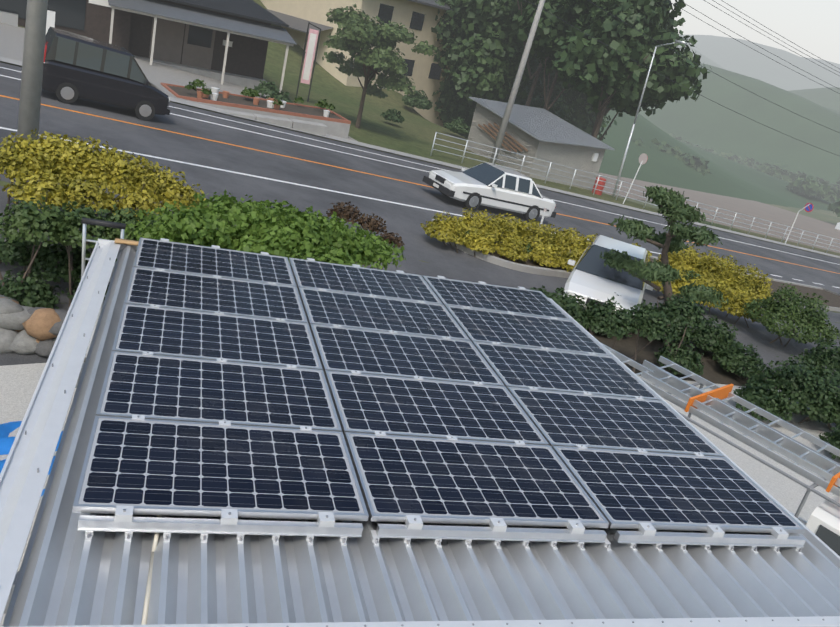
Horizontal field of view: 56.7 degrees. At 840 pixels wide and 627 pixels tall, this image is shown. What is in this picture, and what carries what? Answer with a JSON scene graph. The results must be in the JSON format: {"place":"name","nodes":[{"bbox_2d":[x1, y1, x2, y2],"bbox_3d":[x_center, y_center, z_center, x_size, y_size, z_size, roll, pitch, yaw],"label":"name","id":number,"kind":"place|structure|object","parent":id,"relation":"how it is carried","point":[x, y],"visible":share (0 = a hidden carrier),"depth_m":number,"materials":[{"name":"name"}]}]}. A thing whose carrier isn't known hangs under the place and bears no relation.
{"place":"outdoors","nodes":[
{"label":"outdoors","id":0,"kind":"place"},
{"bbox_2d":[0,62,839,291],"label":"road asphalt","id":1,"kind":"structure","parent":0,"point":[119,135],"depth_m":24.62,"materials":[{"name":"grey asphalt"}]},
{"bbox_2d":[42,27,169,119],"bbox_3d":[-9.011,-6.809,22.290,3.548,1.758,1.792,5,22,-35],"label":"black minivan","id":2,"kind":"object","parent":1,"relation":"on","point":[75,66],"visible":0.92,"depth_m":21.54,"materials":[{"name":"black paint"}]},
{"bbox_2d":[0,67,448,170],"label":"road line","id":3,"kind":"object","parent":1,"relation":"on","point":[279,131],"visible":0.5,"depth_m":28.85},
{"bbox_2d":[0,127,660,253],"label":"white line","id":4,"kind":"object","parent":1,"relation":"on","point":[268,178],"visible":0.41,"depth_m":20.48,"materials":[{"name":"paint"}]},
{"bbox_2d":[0,95,839,273],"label":"orange line","id":5,"kind":"object","parent":1,"relation":"on","point":[326,164],"visible":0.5,"depth_m":24.14,"materials":[{"name":"paint"}]},
{"bbox_2d":[0,75,839,264],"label":"white line","id":6,"kind":"object","parent":1,"relation":"on","point":[421,170],"visible":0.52,"depth_m":29.27,"materials":[{"name":"paint"}]},
{"bbox_2d":[422,163,556,221],"bbox_3d":[2.569,-4.314,26.920,4.805,1.440,2.020,5,22,-35],"label":"white saloon car","id":7,"kind":"object","parent":1,"relation":"on","point":[494,186],"visible":0.98,"depth_m":26.21,"materials":[{"name":"white paint"}]},
{"bbox_2d":[770,274,839,287],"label":"dashed line","id":8,"kind":"object","parent":1,"relation":"on","point":[801,280],"visible":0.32,"depth_m":35.89,"materials":[{"name":"white paint"}]},
{"bbox_2d":[0,136,839,426],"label":"forecourt asphalt","id":9,"kind":"structure","parent":0,"point":[445,261],"depth_m":18.93,"materials":[{"name":"grey asphalt"}]},
{"bbox_2d":[0,295,85,361],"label":"boulders","id":10,"kind":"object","parent":9,"relation":"on","point":[25,330],"visible":0.48,"depth_m":10.55,"materials":[{"name":"grey stone"}]},
{"bbox_2d":[0,232,108,308],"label":"bush","id":11,"kind":"object","parent":9,"relation":"on","point":[36,293],"depth_m":11.60,"materials":[{"name":"green plant"}]},
{"bbox_2d":[0,196,178,306],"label":"mixed shrubs","id":12,"kind":"object","parent":9,"relation":"on","point":[59,225],"depth_m":11.16,"materials":[{"name":"green plant"}]},
{"bbox_2d":[0,128,207,251],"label":"golden hedge","id":13,"kind":"object","parent":9,"relation":"on","point":[54,161],"depth_m":12.52,"materials":[{"name":"yellow plant"}]},
{"bbox_2d":[124,189,405,270],"bbox_3d":[-2.015,-0.443,11.368,3.613,2.464,4.748,21,22,18],"label":"hedge","id":14,"kind":"object","parent":9,"relation":"on","point":[279,229],"depth_m":10.22,"materials":[{"name":"green plant"}]},
{"bbox_2d":[326,201,404,269],"bbox_3d":[-1.114,-1.081,14.780,1.632,1.906,0.849,21,22,18],"label":"russet shrub","id":15,"kind":"object","parent":9,"relation":"on","point":[347,213],"depth_m":14.46,"materials":[{"name":"plant"}]},
{"bbox_2d":[539,208,546,226],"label":"delineator posts","id":16,"kind":"object","parent":9,"relation":"on","point":[544,212],"visible":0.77,"depth_m":24.82,"materials":[{"name":"white plastic"}]},
{"bbox_2d":[420,207,773,327],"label":"island shrubs","id":17,"kind":"object","parent":9,"relation":"on","point":[734,287],"depth_m":21.02,"materials":[{"name":"yellow plant"}]},
{"bbox_2d":[453,230,701,281],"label":"green shrub leaves","id":18,"kind":"object","parent":17,"relation":"attached to","point":[686,277],"visible":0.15,"depth_m":23.44,"materials":[{"name":"plant"}]},
{"bbox_2d":[562,235,652,314],"bbox_3d":[4.610,-0.884,18.882,2.020,1.440,4.805,19,21,13],"label":"white parked car","id":19,"kind":"object","parent":9,"relation":"on","point":[592,276],"visible":0.56,"depth_m":17.89,"materials":[{"name":"white paint"}]},
{"bbox_2d":[431,219,839,311],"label":"island kerb","id":20,"kind":"structure","parent":9,"relation":"on","point":[535,267],"depth_m":20.67,"materials":[{"name":"concrete"}]},
{"bbox_2d":[587,327,779,389],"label":"garden bed soil","id":21,"kind":"structure","parent":9,"relation":"on","point":[714,372],"depth_m":16.56,"materials":[{"name":"brown soil"}]},
{"bbox_2d":[540,285,650,335],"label":"shrubs","id":22,"kind":"object","parent":21,"relation":"on","point":[593,307],"depth_m":17.26,"materials":[{"name":"green plant"}]},
{"bbox_2d":[529,287,708,373],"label":"shrubs","id":23,"kind":"object","parent":21,"relation":"on","point":[649,323],"depth_m":14.25,"materials":[{"name":"green plant"}]},
{"bbox_2d":[600,185,727,337],"bbox_3d":[5.403,-0.939,17.096,3.245,3.494,2.644,7,22,-18],"label":"pine","id":24,"kind":"object","parent":21,"relation":"on","point":[673,203],"depth_m":16.50,"materials":[{"name":"green plant"}]},
{"bbox_2d":[609,295,766,379],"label":"shrubs","id":25,"kind":"object","parent":21,"relation":"on","point":[727,347],"depth_m":16.40,"materials":[{"name":"green plant"}]},
{"bbox_2d":[741,283,839,346],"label":"round bush","id":26,"kind":"object","parent":9,"relation":"on","point":[810,324],"depth_m":18.92,"materials":[{"name":"green plant"}]},
{"bbox_2d":[0,0,839,334],"bbox_3d":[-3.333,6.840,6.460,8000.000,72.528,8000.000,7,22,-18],"label":"grass ground","id":27,"kind":"structure","parent":0,"point":[414,134],"depth_m":46.67,"materials":[{"name":"green plant"}]},
{"bbox_2d":[15,0,47,173],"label":"utility pole","id":28,"kind":"object","parent":27,"relation":"on","point":[32,70],"depth_m":13.54,"materials":[{"name":"concrete"}]},
{"bbox_2d":[0,0,296,92],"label":"traditional house","id":29,"kind":"structure","parent":27,"relation":"on","point":[225,40],"depth_m":36.55,"materials":[{"name":"grey wood"}]},
{"bbox_2d":[0,22,356,140],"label":"house forecourt gravel","id":30,"kind":"structure","parent":27,"relation":"on","point":[12,47],"depth_m":32.48,"materials":[{"name":"grey gravel"}]},
{"bbox_2d":[161,79,350,137],"bbox_3d":[-6.546,-8.238,31.461,7.200,1.463,2.400,0,25,-33],"label":"planter","id":31,"kind":"object","parent":30,"relation":"on","point":[337,124],"depth_m":31.03,"materials":[{"name":"grey concrete"}]},
{"bbox_2d":[254,80,296,103],"bbox_3d":[-6.510,-9.914,35.297,1.309,0.696,4.694,3,23,-26],"label":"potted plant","id":32,"kind":"object","parent":30,"relation":"on","point":[269,89],"visible":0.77,"depth_m":36.20,"materials":[{"name":"green plant"}]},
{"bbox_2d":[214,108,327,137],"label":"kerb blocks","id":33,"kind":"structure","parent":27,"relation":"on","point":[313,127],"depth_m":29.96,"materials":[{"name":"concrete"}]},
{"bbox_2d":[296,22,320,101],"bbox_3d":[-5.723,-12.867,39.959,0.702,3.900,0.070,10,21,-10],"label":"signboard","id":34,"kind":"object","parent":27,"relation":"on","point":[310,54],"visible":0.9,"depth_m":39.84,"materials":[{"name":"grey plastic"}]},
{"bbox_2d":[260,0,454,126],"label":"beige building","id":35,"kind":"structure","parent":27,"relation":"on","point":[424,72],"depth_m":56.52,"materials":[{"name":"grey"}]},
{"bbox_2d":[322,3,436,128],"bbox_3d":[-2.247,-11.310,36.656,5.099,5.654,5.440,7,22,-18],"label":"roadside tree","id":36,"kind":"object","parent":27,"relation":"on","point":[357,32],"depth_m":35.45,"materials":[{"name":"green plant"}]},
{"bbox_2d":[0,56,839,257],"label":"road edge line","id":37,"kind":"object","parent":27,"relation":"on","point":[8,60],"visible":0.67,"depth_m":34.41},
{"bbox_2d":[785,203,813,243],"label":"no parking sign","id":38,"kind":"object","parent":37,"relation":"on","point":[808,207],"visible":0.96,"depth_m":50.00,"materials":[{"name":"white metal"}]},
{"bbox_2d":[0,363,839,625],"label":"gravel yard","id":39,"kind":"structure","parent":27,"relation":"on","point":[18,384],"depth_m":12.37,"materials":[{"name":"grey gravel"}]},
{"bbox_2d":[0,421,62,495],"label":"blue tarp","id":40,"kind":"object","parent":39,"relation":"on","point":[6,441],"visible":0.08,"depth_m":8.77,"materials":[{"name":"blue plastic"}]},
{"bbox_2d":[4,264,115,613],"bbox_3d":[-0.474,1.858,7.353,5.600,2.523,5.550,7,20,-18],"label":"flashing","id":41,"kind":"object","parent":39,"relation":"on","point":[11,592],"depth_m":6.11,"materials":[{"name":"grey metal"}]},
{"bbox_2d":[0,238,839,626],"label":"carport roof","id":42,"kind":"structure","parent":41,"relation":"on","point":[68,576],"depth_m":4.58,"materials":[{"name":"grey metal"}]},
{"bbox_2d":[114,238,161,624],"bbox_3d":[-2.342,0.487,6.210,0.622,0.478,6.047,6,22,-19],"label":"wooden strip","id":43,"kind":"object","parent":42,"relation":"attached to","point":[156,535],"visible":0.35,"depth_m":4.16,"materials":[{"name":"beige wood"}]},
{"bbox_2d":[77,238,805,553],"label":"mounting rails","id":44,"kind":"object","parent":42,"relation":"on","point":[496,532],"visible":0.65,"depth_m":4.83,"materials":[{"name":"metal"}]},
{"bbox_2d":[72,238,805,533],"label":"solar panels","id":45,"kind":"object","parent":44,"relation":"on","point":[179,450],"visible":1,"depth_m":6.11,"materials":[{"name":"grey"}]},
{"bbox_2d":[81,217,125,356],"bbox_3d":[-3.955,-0.027,9.601,0.460,2.632,0.981,7,22,-18],"label":"leaning ladder","id":46,"kind":"object","parent":39,"relation":"on","point":[86,221],"visible":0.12,"depth_m":8.77,"materials":[{"name":"metal"}]},
{"bbox_2d":[600,342,839,555],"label":"work truck ladders","id":47,"kind":"object","parent":39,"relation":"on","point":[823,523],"visible":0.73,"depth_m":8.95,"materials":[{"name":"white metal"}]},
{"bbox_2d":[733,337,839,458],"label":"shrubs","id":48,"kind":"object","parent":39,"relation":"on","point":[815,397],"depth_m":14.57,"materials":[{"name":"green plant"}]},
{"bbox_2d":[380,90,469,134],"bbox_3d":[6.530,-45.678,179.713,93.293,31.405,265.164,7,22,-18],"label":"shrubs","id":49,"kind":"object","parent":27,"relation":"on","point":[418,100],"visible":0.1,"depth_m":49.43,"materials":[{"name":"green plant"}]},
{"bbox_2d":[489,0,544,164],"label":"utility pole","id":50,"kind":"object","parent":27,"relation":"on","point":[508,111],"visible":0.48,"depth_m":38.17,"materials":[{"name":"concrete"}]},
{"bbox_2d":[524,0,839,155],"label":"overhead wires","id":51,"kind":"object","parent":50,"relation":"attached to","point":[735,39],"visible":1,"depth_m":44.85,"materials":[{"name":"grey"}]},
{"bbox_2d":[466,97,614,190],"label":"corrugated shed","id":52,"kind":"object","parent":27,"relation":"on","point":[540,133],"visible":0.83,"depth_m":42.70,"materials":[{"name":"grey metal"}]},
{"bbox_2d":[517,0,658,140],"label":"tree trunks","id":53,"kind":"object","parent":27,"relation":"on","point":[599,117],"visible":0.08,"depth_m":54.11,"materials":[{"name":"brown plant"}]},
{"bbox_2d":[431,0,711,140],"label":"tree crowns","id":54,"kind":"object","parent":53,"relation":"on","point":[481,57],"visible":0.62,"depth_m":49.91,"materials":[{"name":"green plant"}]},
{"bbox_2d":[592,177,605,194],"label":"red drum","id":55,"kind":"object","parent":27,"relation":"on","point":[598,187],"visible":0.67,"depth_m":43.51,"materials":[{"name":"red plastic"}]},
{"bbox_2d":[430,132,839,252],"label":"guardrail","id":56,"kind":"object","parent":27,"relation":"on","point":[549,167],"visible":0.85,"depth_m":42.53,"materials":[{"name":"grey"}]},
{"bbox_2d":[623,153,647,203],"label":"no entry sign","id":57,"kind":"object","parent":27,"relation":"on","point":[643,157],"visible":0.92,"depth_m":42.50,"materials":[{"name":"white metal"}]},
{"bbox_2d":[612,40,686,196],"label":"street light pole","id":58,"kind":"object","parent":27,"relation":"on","point":[631,133],"visible":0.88,"depth_m":44.64,"materials":[{"name":"grey metal"}]},
{"bbox_2d":[635,133,839,216],"bbox_3d":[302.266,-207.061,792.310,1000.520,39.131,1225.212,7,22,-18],"label":"valley tree crowns","id":59,"kind":"object","parent":27,"relation":"on","point":[803,184],"visible":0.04,"depth_m":280.13,"materials":[{"name":"green plant"}]},
{"bbox_2d":[597,174,717,211],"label":"field terrace","id":60,"kind":"structure","parent":0,"point":[606,189],"depth_m":154.99,"materials":[{"name":"soil"}]},
{"bbox_2d":[597,63,839,210],"bbox_3d":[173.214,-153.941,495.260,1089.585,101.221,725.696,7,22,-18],"label":"hillside","id":61,"kind":"structure","parent":0,"point":[706,123],"depth_m":411.13,"materials":[{"name":"green plant"}]},
{"bbox_2d":[597,172,839,252],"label":"field terrace","id":62,"kind":"structure","parent":0,"point":[759,210],"depth_m":171.04,"materials":[{"name":"soil"}]},
{"bbox_2d":[667,0,839,63],"label":"sky","id":63,"kind":"structure","parent":0,"point":[812,25],"materials":[{"name":"white"}]},
{"bbox_2d":[676,35,839,90],"bbox_3d":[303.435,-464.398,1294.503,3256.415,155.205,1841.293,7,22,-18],"label":"hill ridge","id":64,"kind":"structure","parent":0,"point":[731,54],"depth_m":1329.26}
]}

